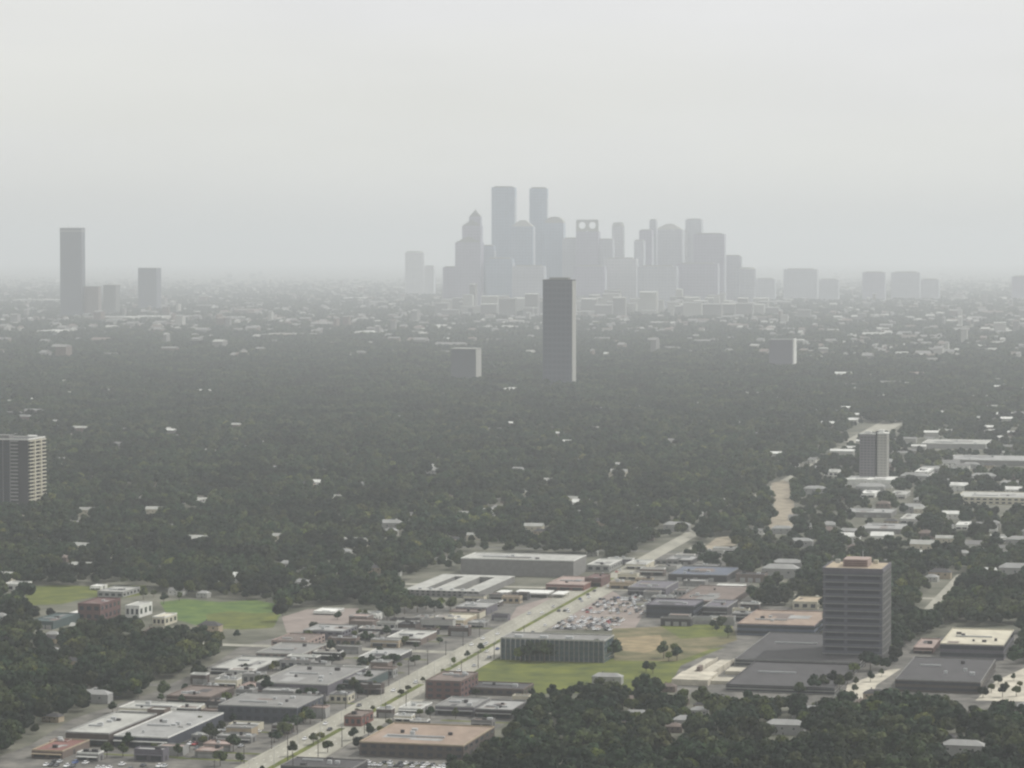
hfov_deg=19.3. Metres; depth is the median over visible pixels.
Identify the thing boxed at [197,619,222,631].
house
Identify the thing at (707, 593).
warehouse
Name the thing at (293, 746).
tree
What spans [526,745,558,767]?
tree
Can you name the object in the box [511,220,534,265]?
skyscraper
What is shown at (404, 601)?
tree
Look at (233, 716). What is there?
tree
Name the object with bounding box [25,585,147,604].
park meadow
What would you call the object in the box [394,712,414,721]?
annex
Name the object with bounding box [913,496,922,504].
house
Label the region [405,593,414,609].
tree
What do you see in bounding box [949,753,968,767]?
tree
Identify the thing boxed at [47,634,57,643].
house
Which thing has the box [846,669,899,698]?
driveway
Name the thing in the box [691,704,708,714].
house
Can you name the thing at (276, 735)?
tree
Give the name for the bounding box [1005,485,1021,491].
house
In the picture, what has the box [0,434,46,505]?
apartment tower
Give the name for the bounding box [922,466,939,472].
house
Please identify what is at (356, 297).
warehouse
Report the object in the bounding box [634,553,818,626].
parking lot
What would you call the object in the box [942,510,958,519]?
house
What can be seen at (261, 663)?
shop building
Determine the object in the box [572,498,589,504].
house
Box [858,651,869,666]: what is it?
tree
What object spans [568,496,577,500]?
house
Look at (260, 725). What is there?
shop building
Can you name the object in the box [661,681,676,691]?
house
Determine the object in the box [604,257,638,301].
skyscraper
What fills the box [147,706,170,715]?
garage
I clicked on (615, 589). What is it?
side street
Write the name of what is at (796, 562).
house
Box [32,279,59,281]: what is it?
warehouse
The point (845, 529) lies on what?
house
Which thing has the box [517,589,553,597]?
canopy
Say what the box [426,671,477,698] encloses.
apartment building
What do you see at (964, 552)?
house
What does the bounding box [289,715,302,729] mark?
tree
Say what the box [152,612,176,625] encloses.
cream house
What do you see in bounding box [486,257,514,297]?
skyscraper
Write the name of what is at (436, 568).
ground
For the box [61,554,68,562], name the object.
house
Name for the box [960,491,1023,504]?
cream building
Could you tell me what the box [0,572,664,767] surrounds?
paved lots
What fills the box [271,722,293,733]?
shop building
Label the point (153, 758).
window
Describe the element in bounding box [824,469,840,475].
white house
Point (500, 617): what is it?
kiosk
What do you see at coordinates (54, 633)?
house
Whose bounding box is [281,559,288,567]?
house
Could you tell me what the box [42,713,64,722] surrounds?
house
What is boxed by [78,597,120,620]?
red house
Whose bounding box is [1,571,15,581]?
house
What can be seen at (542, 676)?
grass field
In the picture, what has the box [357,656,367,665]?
tree
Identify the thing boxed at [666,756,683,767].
tree
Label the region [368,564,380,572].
house
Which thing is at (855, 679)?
tree
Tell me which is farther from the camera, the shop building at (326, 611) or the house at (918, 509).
the house at (918, 509)
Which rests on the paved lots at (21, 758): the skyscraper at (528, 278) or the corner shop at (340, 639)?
the corner shop at (340, 639)
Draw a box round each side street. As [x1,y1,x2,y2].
[149,684,486,696]
[203,643,451,652]
[405,583,943,599]
[462,546,682,552]
[639,544,704,577]
[924,574,960,609]
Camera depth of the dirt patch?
2051.32 m
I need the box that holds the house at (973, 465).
[965,461,979,468]
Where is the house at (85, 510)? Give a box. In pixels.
[79,507,94,514]
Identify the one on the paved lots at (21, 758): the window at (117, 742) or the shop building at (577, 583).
the shop building at (577, 583)
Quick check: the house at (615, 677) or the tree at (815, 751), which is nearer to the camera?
the tree at (815, 751)
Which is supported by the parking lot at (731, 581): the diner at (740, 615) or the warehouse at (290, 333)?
the diner at (740, 615)
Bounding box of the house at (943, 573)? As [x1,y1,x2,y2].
[929,566,951,578]
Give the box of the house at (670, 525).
[663,520,690,531]
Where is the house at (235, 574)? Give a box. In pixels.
[218,572,238,582]
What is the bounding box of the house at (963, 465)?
[956,462,970,469]
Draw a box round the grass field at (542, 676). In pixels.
[474,646,725,693]
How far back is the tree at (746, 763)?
1507.08 m
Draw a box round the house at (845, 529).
[841,527,861,536]
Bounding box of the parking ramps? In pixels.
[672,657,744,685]
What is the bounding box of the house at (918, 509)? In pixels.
[913,505,927,513]
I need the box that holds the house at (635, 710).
[628,708,653,713]
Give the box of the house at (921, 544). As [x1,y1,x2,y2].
[909,538,934,549]
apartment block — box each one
[256,642,326,657]
[271,633,324,645]
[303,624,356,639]
[470,681,533,695]
[914,467,933,475]
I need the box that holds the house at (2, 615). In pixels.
[0,612,6,619]
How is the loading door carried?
in the shed at (390, 711)
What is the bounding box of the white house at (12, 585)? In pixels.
[6,581,31,590]
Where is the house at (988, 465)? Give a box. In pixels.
[983,463,994,468]
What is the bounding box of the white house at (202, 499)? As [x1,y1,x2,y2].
[182,497,207,503]
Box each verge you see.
[104,753,184,757]
[174,758,245,761]
[227,752,260,754]
[441,720,509,722]
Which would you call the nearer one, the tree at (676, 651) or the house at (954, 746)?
the house at (954, 746)
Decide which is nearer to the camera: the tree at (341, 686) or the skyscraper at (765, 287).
the tree at (341, 686)
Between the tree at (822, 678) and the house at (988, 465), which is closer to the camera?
the tree at (822, 678)
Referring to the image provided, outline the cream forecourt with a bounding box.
[976,668,1023,701]
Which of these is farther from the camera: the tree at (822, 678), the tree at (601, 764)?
the tree at (822, 678)
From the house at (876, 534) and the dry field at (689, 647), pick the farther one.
the house at (876, 534)
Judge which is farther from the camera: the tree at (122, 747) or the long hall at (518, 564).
the long hall at (518, 564)
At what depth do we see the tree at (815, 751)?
1534.20 m
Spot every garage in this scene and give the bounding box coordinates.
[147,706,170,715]
[203,739,237,750]
[206,698,230,707]
[217,672,241,676]
[236,686,257,694]
[243,671,266,683]
[302,691,325,701]
[349,613,373,619]
[349,618,378,628]
[398,621,420,629]
[448,625,471,635]
[726,661,857,694]
[735,632,866,669]
[895,656,995,693]
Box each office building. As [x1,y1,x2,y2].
[218,692,322,722]
[500,631,613,662]
[646,598,703,617]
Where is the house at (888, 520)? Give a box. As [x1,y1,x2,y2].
[884,518,897,522]
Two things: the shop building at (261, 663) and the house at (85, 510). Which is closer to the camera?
the shop building at (261, 663)
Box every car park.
[282,608,358,632]
[509,591,644,627]
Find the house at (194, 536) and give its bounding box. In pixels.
[189,534,206,538]
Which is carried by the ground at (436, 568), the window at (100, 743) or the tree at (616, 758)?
the tree at (616, 758)
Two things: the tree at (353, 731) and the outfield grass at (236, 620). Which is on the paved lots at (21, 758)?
the tree at (353, 731)
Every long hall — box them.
[461,552,585,576]
[666,555,698,564]
[850,508,896,517]
[864,522,913,533]
[922,439,990,448]
[953,455,1023,465]
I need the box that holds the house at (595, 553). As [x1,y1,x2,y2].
[586,551,598,555]
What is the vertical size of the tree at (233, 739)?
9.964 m
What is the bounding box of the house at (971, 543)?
[964,539,984,548]
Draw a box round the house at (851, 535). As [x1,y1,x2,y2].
[841,531,860,542]
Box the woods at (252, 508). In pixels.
[0,410,1023,767]
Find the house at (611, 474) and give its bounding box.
[609,468,627,476]
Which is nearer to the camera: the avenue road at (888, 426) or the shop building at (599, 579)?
the shop building at (599, 579)
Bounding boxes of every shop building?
[31,738,89,758]
[90,584,107,589]
[97,586,139,597]
[118,701,204,712]
[158,743,188,755]
[166,685,233,704]
[191,731,213,742]
[195,744,223,757]
[211,655,285,673]
[226,723,257,734]
[228,721,263,729]
[236,681,261,690]
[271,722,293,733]
[279,657,314,669]
[280,756,367,767]
[313,607,343,614]
[342,669,387,688]
[358,648,411,663]
[361,611,383,619]
[371,637,402,647]
[371,658,391,666]
[371,666,397,677]
[387,630,436,644]
[398,701,431,713]
[435,696,489,715]
[445,613,476,624]
[449,608,485,618]
[456,601,497,614]
[475,699,526,718]
[546,576,591,590]
[585,573,610,586]
[587,558,621,571]
[626,559,653,569]
[628,580,677,594]
[702,599,737,615]
[717,583,745,586]
[860,490,879,497]
[892,490,910,498]
[900,513,919,523]
[913,638,940,653]
[955,521,971,529]
[990,534,1008,541]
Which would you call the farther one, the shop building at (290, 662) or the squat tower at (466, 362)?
the squat tower at (466, 362)
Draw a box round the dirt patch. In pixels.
[617,635,662,652]
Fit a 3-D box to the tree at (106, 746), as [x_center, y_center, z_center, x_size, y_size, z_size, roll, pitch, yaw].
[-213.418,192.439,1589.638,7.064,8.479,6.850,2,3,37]
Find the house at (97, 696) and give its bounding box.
[86,688,112,703]
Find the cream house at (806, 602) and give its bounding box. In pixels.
[793,596,821,609]
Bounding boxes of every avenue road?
[241,577,626,767]
[610,442,855,576]
[844,420,902,441]
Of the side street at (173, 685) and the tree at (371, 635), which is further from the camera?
the tree at (371, 635)
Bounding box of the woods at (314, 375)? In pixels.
[0,277,1023,422]
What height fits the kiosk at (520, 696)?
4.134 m
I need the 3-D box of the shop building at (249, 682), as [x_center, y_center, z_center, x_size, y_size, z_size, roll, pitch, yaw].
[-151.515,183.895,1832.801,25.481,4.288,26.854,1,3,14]
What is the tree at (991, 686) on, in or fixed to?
on the complex yard at (1006, 666)
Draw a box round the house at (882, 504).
[876,499,891,507]
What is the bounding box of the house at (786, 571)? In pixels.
[762,562,799,578]
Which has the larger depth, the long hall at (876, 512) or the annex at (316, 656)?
the long hall at (876, 512)
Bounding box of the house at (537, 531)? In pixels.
[533,528,544,535]
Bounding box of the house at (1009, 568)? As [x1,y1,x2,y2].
[999,561,1023,575]
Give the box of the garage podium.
[845,476,897,487]
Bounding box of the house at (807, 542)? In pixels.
[790,537,813,546]
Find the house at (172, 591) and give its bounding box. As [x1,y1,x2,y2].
[168,587,186,595]
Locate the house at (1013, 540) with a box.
[1006,535,1023,545]
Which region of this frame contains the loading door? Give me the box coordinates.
[379,713,384,717]
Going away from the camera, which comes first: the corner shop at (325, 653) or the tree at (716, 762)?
the tree at (716, 762)
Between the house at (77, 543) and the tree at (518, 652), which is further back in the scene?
the house at (77, 543)
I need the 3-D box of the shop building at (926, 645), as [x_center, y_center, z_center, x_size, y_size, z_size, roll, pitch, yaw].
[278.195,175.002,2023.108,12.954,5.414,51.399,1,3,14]
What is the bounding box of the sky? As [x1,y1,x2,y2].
[0,0,1023,265]
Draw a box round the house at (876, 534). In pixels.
[870,530,893,538]
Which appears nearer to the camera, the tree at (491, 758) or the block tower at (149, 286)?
the tree at (491, 758)
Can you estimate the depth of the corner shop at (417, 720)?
1690.80 m
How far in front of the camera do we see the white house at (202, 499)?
3206.40 m
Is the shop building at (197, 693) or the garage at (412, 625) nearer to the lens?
the shop building at (197, 693)
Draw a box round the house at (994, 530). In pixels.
[976,520,997,531]
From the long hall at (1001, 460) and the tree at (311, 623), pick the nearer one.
the tree at (311, 623)
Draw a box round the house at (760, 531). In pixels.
[751,528,764,534]
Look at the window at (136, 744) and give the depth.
1621.05 m
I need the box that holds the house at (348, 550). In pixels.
[343,547,352,553]
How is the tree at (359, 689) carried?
on the paved lots at (21, 758)
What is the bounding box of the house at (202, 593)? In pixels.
[196,589,210,597]
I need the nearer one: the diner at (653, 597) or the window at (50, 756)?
the window at (50, 756)
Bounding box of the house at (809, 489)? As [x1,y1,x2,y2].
[803,485,825,493]
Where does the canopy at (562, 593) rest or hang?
on the car park at (632, 620)
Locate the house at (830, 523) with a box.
[824,520,835,526]
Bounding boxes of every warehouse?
[12,299,59,302]
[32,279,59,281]
[37,329,68,331]
[105,316,142,318]
[143,315,170,319]
[256,664,365,695]
[263,333,316,334]
[344,297,367,298]
[354,330,383,332]
[407,574,514,597]
[668,565,740,581]
[677,585,748,604]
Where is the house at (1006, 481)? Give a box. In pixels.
[1000,479,1018,484]
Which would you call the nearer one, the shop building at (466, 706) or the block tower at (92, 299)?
the shop building at (466, 706)
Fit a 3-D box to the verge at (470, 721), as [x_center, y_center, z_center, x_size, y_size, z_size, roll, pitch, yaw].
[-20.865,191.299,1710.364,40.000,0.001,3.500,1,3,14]
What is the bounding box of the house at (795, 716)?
[792,703,817,718]
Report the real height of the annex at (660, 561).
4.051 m
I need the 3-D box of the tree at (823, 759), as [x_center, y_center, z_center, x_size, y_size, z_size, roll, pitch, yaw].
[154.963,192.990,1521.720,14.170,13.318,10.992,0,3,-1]
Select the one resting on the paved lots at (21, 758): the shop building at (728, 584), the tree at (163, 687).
the tree at (163, 687)
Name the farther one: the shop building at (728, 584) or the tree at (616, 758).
the shop building at (728, 584)
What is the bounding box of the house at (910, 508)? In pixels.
[899,502,923,512]
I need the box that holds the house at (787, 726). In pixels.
[766,717,805,734]
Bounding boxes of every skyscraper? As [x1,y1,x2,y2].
[405,251,423,294]
[424,265,435,293]
[443,266,454,298]
[455,208,483,305]
[484,245,495,295]
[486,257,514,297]
[491,186,516,256]
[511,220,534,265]
[512,265,545,297]
[529,187,548,265]
[545,217,564,278]
[562,238,575,278]
[573,265,606,297]
[576,220,600,265]
[599,239,614,265]
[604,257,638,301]
[612,222,624,256]
[634,240,644,265]
[637,265,678,307]
[639,229,653,264]
[649,219,657,264]
[658,224,683,265]
[676,263,719,299]
[684,230,687,262]
[685,219,702,262]
[693,233,725,292]
[726,255,742,300]
[739,267,755,301]
[756,278,775,299]
[783,268,818,298]
[819,279,839,300]
[862,271,885,299]
[891,271,920,299]
[921,279,939,300]
[1012,276,1023,297]
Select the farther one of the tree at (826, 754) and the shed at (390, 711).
the shed at (390, 711)
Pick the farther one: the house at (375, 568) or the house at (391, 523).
the house at (391, 523)
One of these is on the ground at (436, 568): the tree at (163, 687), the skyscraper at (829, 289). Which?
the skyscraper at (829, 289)
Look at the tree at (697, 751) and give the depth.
1529.77 m
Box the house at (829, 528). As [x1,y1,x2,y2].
[825,526,832,532]
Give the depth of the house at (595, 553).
2643.21 m
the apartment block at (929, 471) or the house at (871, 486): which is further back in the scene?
the apartment block at (929, 471)
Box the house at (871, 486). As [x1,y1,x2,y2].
[856,482,884,491]
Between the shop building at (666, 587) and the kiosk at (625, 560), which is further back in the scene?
the kiosk at (625, 560)
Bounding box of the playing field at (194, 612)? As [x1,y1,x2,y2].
[160,599,280,625]
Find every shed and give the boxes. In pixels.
[133,746,168,761]
[214,676,241,688]
[335,644,361,653]
[376,705,394,717]
[420,627,439,634]
[502,595,522,603]
[640,567,665,575]
[696,549,724,555]
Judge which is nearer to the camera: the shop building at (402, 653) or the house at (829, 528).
the shop building at (402, 653)
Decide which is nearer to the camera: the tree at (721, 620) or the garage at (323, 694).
the garage at (323, 694)
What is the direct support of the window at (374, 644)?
in the shop building at (387, 642)
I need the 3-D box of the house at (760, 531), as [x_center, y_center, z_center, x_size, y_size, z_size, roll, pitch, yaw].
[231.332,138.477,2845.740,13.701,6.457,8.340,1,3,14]
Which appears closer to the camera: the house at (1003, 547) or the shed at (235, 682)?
the shed at (235, 682)
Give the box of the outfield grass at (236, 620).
[206,611,277,629]
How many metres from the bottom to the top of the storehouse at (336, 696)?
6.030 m
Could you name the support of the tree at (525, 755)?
on the ground at (436, 568)
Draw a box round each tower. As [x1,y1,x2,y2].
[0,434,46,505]
[60,228,84,316]
[84,286,100,315]
[103,285,119,313]
[138,268,160,308]
[451,348,480,378]
[543,277,575,384]
[769,338,796,364]
[822,556,890,657]
[859,429,889,476]
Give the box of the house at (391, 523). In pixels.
[382,519,402,528]
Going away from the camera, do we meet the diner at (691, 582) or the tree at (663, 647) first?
the tree at (663, 647)
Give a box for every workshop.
[49,737,71,741]
[190,672,209,683]
[358,625,385,634]
[435,614,456,617]
[471,717,494,725]
[512,591,529,599]
[655,564,678,571]
[660,616,692,625]
[713,546,736,551]
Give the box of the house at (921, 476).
[900,471,928,480]
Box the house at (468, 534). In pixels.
[466,532,480,540]
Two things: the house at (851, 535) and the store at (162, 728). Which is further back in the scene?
the house at (851, 535)
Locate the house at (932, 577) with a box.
[925,574,938,581]
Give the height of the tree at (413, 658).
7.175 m
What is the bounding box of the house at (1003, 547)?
[997,544,1006,551]
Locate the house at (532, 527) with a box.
[524,523,544,531]
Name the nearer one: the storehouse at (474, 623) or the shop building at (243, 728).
the shop building at (243, 728)
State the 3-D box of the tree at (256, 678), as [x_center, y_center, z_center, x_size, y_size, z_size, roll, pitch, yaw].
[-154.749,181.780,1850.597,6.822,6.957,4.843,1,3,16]
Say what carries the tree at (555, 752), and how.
on the ground at (436, 568)
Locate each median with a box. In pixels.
[268,728,344,767]
[373,684,423,712]
[437,639,499,673]
[515,578,613,630]
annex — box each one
[177,704,200,710]
[287,654,320,659]
[360,681,384,694]
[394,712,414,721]
[489,592,517,599]
[609,579,636,588]
[655,558,679,563]
[732,606,749,611]
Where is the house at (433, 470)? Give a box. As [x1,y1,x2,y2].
[426,468,438,473]
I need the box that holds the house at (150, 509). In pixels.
[145,506,162,513]
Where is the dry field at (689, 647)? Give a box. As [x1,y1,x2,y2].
[612,626,736,660]
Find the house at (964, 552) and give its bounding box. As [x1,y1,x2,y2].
[961,550,968,555]
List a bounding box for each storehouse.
[217,731,256,742]
[262,687,299,693]
[311,660,330,665]
[329,690,354,702]
[356,631,379,640]
[390,617,420,621]
[390,628,407,634]
[415,614,433,618]
[420,617,455,629]
[467,619,489,627]
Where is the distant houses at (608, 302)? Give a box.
[0,267,1023,457]
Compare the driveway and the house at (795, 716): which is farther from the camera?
the driveway
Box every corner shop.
[76,749,103,761]
[309,704,329,718]
[313,649,343,659]
[328,635,359,644]
[410,718,429,722]
[463,594,486,601]
[617,572,638,579]
[676,553,695,555]
[740,601,760,610]
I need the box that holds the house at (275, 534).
[273,532,280,541]
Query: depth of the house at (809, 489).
3314.32 m
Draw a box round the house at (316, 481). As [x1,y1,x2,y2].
[313,479,320,484]
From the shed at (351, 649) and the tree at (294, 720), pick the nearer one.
the tree at (294, 720)
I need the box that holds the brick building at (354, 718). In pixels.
[344,709,372,725]
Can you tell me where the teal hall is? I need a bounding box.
[34,612,79,628]
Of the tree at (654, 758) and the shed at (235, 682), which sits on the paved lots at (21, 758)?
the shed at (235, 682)
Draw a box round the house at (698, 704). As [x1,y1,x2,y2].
[693,702,702,706]
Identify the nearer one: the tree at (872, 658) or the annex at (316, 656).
the tree at (872, 658)
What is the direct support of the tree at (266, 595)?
on the ground at (436, 568)
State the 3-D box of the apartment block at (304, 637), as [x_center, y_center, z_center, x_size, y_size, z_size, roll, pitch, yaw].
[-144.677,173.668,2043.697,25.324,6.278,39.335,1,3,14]
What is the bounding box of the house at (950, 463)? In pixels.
[942,459,959,467]
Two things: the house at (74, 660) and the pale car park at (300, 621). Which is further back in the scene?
the pale car park at (300, 621)
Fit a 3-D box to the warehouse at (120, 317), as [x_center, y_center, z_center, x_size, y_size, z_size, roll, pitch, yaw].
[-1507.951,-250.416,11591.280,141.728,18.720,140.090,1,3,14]
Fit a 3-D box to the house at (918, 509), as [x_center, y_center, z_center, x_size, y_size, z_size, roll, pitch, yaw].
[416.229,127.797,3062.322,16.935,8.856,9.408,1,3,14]
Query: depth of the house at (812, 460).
3801.51 m
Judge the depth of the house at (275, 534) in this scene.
2770.80 m
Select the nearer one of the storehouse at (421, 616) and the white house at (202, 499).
the storehouse at (421, 616)
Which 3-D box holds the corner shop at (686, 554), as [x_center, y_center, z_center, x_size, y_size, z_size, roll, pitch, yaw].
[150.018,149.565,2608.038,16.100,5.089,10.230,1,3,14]
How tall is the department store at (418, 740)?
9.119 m
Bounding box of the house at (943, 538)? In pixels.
[935,535,953,543]
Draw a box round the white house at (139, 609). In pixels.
[125,601,151,617]
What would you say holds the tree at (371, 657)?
on the paved lots at (21, 758)
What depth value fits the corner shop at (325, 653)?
1970.14 m
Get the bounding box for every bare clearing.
[705,536,735,549]
[769,480,793,528]
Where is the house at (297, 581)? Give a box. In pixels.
[295,577,310,587]
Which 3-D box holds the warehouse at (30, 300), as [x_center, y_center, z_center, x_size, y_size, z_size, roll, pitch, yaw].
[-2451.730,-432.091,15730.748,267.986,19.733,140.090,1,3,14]
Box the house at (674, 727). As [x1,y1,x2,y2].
[664,722,682,732]
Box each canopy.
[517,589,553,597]
[552,591,569,597]
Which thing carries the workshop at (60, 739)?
on the paved lots at (21, 758)
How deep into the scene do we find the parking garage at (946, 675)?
1852.21 m
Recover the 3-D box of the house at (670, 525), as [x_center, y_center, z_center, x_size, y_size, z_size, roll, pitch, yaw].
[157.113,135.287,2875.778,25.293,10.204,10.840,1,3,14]
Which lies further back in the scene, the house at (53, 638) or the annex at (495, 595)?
the annex at (495, 595)
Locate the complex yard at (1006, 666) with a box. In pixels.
[671,627,1023,712]
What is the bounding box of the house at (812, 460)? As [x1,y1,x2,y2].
[802,457,816,462]
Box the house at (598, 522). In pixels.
[595,517,604,525]
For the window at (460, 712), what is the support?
in the shop building at (466, 706)
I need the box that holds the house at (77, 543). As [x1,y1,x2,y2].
[74,541,87,546]
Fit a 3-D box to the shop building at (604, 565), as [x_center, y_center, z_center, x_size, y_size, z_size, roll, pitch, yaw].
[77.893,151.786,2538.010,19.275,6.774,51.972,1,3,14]
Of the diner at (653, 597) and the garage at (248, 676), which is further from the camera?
the diner at (653, 597)
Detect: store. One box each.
[65,711,156,745]
[113,710,223,746]
[359,722,494,759]
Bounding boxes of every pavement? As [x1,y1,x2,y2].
[235,590,569,767]
[321,580,630,757]
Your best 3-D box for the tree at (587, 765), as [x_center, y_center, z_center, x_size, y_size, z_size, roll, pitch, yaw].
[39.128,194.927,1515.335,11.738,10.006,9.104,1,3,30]
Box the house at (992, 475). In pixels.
[972,472,995,481]
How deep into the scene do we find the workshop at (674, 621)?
2147.73 m
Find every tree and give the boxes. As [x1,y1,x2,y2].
[101,742,113,756]
[108,701,116,711]
[117,743,128,756]
[122,732,133,747]
[133,686,142,698]
[139,588,147,599]
[157,680,170,692]
[157,693,163,700]
[160,592,168,599]
[173,743,182,756]
[178,694,185,701]
[192,665,207,672]
[193,660,202,665]
[198,736,206,741]
[201,722,216,739]
[212,750,227,765]
[216,720,225,728]
[221,692,231,697]
[225,734,240,751]
[229,712,236,719]
[235,752,244,762]
[241,590,247,599]
[254,675,260,681]
[261,593,271,601]
[261,676,273,686]
[268,731,280,742]
[271,660,279,666]
[276,722,293,736]
[282,714,289,721]
[288,741,297,754]
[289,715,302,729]
[295,689,301,693]
[298,712,306,722]
[301,706,308,721]
[303,687,317,692]
[304,709,316,723]
[308,733,317,743]
[309,621,317,626]
[316,732,324,739]
[322,740,333,751]
[326,639,335,647]
[327,655,334,661]
[334,611,341,619]
[336,684,345,689]
[348,727,358,738]
[349,677,357,688]
[352,736,363,748]
[355,682,364,698]
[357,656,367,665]
[360,630,368,642]
[364,671,372,676]
[366,722,374,735]
[368,633,375,638]
[368,654,374,664]
[376,601,387,612]
[380,655,389,658]
[382,606,394,616]
[382,626,391,636]
[388,603,400,616]
[388,653,400,663]
[398,595,411,613]
[400,635,408,645]
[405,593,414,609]
[409,655,420,661]
[410,595,425,611]
[423,595,431,601]
[425,706,434,714]
[427,600,440,611]
[445,596,456,609]
[446,753,456,761]
[451,707,458,718]
[471,752,486,761]
[472,689,480,693]
[476,757,483,764]
[477,643,484,651]
[480,753,497,767]
[482,713,491,717]
[484,746,504,759]
[496,755,518,767]
[511,708,518,715]
[514,647,523,660]
[518,753,531,758]
[520,641,535,662]
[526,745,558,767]
[528,688,535,693]
[532,751,557,767]
[535,640,551,662]
[537,737,568,757]
[541,643,556,655]
[549,747,562,762]
[562,748,581,767]
[578,745,594,763]
[582,762,599,767]
[590,747,605,757]
[594,754,605,764]
[599,763,616,767]
[602,746,632,767]
[607,642,611,652]
[611,639,622,652]
[627,751,646,765]
[630,749,645,761]
[642,661,648,671]
[643,763,654,767]
[646,754,658,763]
[648,662,655,673]
[654,756,664,763]
[656,641,668,657]
[665,651,671,660]
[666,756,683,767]
[670,643,677,649]
[671,646,682,659]
[678,744,686,758]
[683,741,709,765]
[683,758,697,766]
[704,739,726,756]
[704,754,736,767]
[709,619,716,629]
[709,756,727,767]
[716,616,726,625]
[724,625,732,632]
[725,741,738,755]
[727,741,754,760]
[731,757,740,767]
[740,759,752,767]
[756,745,769,758]
[760,746,774,757]
[761,754,771,766]
[768,744,789,761]
[783,758,792,767]
[784,746,793,756]
[785,750,803,760]
[788,760,819,767]
[794,682,806,692]
[801,748,820,755]
[802,754,811,759]
[805,754,830,763]
[807,674,820,686]
[810,756,823,764]
[817,752,829,759]
[818,674,828,683]
[827,670,836,679]
[831,751,849,763]
[833,674,845,690]
[837,750,851,763]
[843,671,853,683]
[848,663,859,670]
[848,759,865,767]
[851,684,858,689]
[853,676,858,682]
[856,750,887,767]
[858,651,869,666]
[861,652,880,670]
[867,670,874,681]
[878,753,912,767]
[893,642,901,650]
[909,743,933,767]
[929,750,949,767]
[932,758,939,767]
[945,755,967,767]
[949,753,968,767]
[961,749,983,759]
[966,753,999,766]
[976,686,988,694]
[987,683,994,691]
[993,674,1002,683]
[998,683,1006,696]
[998,743,1020,758]
[999,754,1023,767]
[1008,752,1022,757]
[1011,685,1020,695]
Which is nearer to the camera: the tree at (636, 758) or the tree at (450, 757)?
the tree at (636, 758)
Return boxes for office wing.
[737,609,822,635]
[940,628,1013,659]
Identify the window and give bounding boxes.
[49,755,59,757]
[90,740,105,745]
[116,741,127,745]
[134,742,146,746]
[136,755,146,759]
[150,756,160,760]
[371,690,378,693]
[373,643,382,646]
[386,644,396,646]
[438,711,451,714]
[457,711,470,714]
[496,714,508,717]
[629,591,638,594]
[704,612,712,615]
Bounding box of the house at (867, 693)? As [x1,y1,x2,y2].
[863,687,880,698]
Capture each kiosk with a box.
[201,707,217,711]
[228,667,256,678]
[376,620,398,628]
[477,599,502,606]
[491,613,509,620]
[512,694,530,699]
[608,556,634,564]
[635,576,653,581]
[692,616,712,623]
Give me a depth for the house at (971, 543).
2690.17 m
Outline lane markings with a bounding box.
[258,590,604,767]
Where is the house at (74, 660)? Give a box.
[69,656,76,664]
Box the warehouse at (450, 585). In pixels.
[407,574,514,597]
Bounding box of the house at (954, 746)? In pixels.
[943,737,984,755]
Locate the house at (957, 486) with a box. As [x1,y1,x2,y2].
[950,481,968,490]
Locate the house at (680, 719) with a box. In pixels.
[673,713,701,723]
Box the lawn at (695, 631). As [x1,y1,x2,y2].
[660,624,731,638]
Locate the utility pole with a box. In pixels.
[285,730,289,760]
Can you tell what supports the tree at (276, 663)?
on the paved lots at (21, 758)
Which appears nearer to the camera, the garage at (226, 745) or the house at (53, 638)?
the garage at (226, 745)
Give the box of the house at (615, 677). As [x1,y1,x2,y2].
[592,671,623,684]
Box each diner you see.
[643,590,661,599]
[651,595,675,600]
[668,613,691,616]
[674,588,689,595]
[683,578,707,585]
[693,563,719,565]
[718,615,735,625]
[732,610,753,620]
[736,571,767,582]
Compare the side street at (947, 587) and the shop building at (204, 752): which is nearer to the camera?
the shop building at (204, 752)
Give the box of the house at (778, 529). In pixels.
[772,525,792,533]
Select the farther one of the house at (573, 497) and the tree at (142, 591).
the house at (573, 497)
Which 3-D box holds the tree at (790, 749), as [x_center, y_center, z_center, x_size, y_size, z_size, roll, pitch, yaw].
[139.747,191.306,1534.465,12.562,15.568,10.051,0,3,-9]
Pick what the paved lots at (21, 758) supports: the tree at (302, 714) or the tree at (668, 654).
the tree at (302, 714)
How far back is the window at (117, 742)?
1623.82 m
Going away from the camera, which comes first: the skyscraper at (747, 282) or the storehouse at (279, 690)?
the storehouse at (279, 690)
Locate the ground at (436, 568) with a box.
[0,266,1023,767]
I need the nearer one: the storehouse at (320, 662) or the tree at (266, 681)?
the tree at (266, 681)
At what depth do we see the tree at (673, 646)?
1994.38 m
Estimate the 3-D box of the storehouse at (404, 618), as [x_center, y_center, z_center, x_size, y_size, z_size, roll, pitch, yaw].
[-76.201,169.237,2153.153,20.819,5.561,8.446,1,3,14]
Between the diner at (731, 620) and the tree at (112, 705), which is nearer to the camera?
the tree at (112, 705)
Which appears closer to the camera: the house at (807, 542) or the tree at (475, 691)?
the tree at (475, 691)
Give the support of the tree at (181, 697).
on the paved lots at (21, 758)
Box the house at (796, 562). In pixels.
[774,559,801,568]
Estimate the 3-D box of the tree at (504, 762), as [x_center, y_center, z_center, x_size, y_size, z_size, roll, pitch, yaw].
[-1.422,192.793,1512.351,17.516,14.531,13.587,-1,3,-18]
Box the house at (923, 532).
[918,529,934,538]
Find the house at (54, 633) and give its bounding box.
[46,630,58,635]

